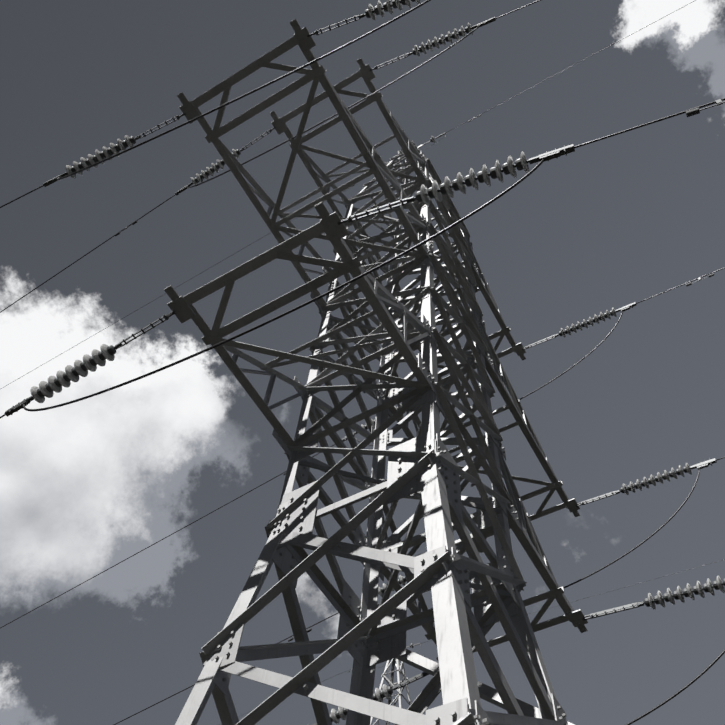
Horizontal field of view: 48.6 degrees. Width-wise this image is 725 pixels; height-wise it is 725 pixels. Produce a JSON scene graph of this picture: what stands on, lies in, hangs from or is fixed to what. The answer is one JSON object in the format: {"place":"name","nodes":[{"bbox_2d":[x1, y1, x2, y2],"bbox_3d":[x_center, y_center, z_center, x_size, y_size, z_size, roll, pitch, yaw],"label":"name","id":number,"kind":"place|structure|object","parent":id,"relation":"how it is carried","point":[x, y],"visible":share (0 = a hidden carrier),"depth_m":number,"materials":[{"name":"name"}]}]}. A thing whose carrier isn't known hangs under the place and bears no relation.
{"place":"outdoors","nodes":[
{"label":"outdoors","id":0,"kind":"place"},
{"bbox_2d":[0,0,724,724],"label":"sky","id":1,"kind":"structure","parent":0,"point":[88,485],"materials":[{"name":"grey"}]},
{"label":"ground","id":2,"kind":"structure","parent":0,"visible":0},
{"bbox_2d":[0,0,724,724],"bbox_3d":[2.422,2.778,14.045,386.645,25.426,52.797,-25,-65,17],"label":"pylon","id":3,"kind":"object","parent":2,"relation":"on","point":[426,470],"visible":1,"depth_m":9.73,"materials":[{"name":"metal"}]},
{"bbox_2d":[219,559,724,724],"bbox_3d":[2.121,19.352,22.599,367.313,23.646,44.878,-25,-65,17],"label":"pylon","id":4,"kind":"object","parent":2,"relation":"on","point":[389,681],"visible":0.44,"depth_m":30.06,"materials":[{"name":"metal"}]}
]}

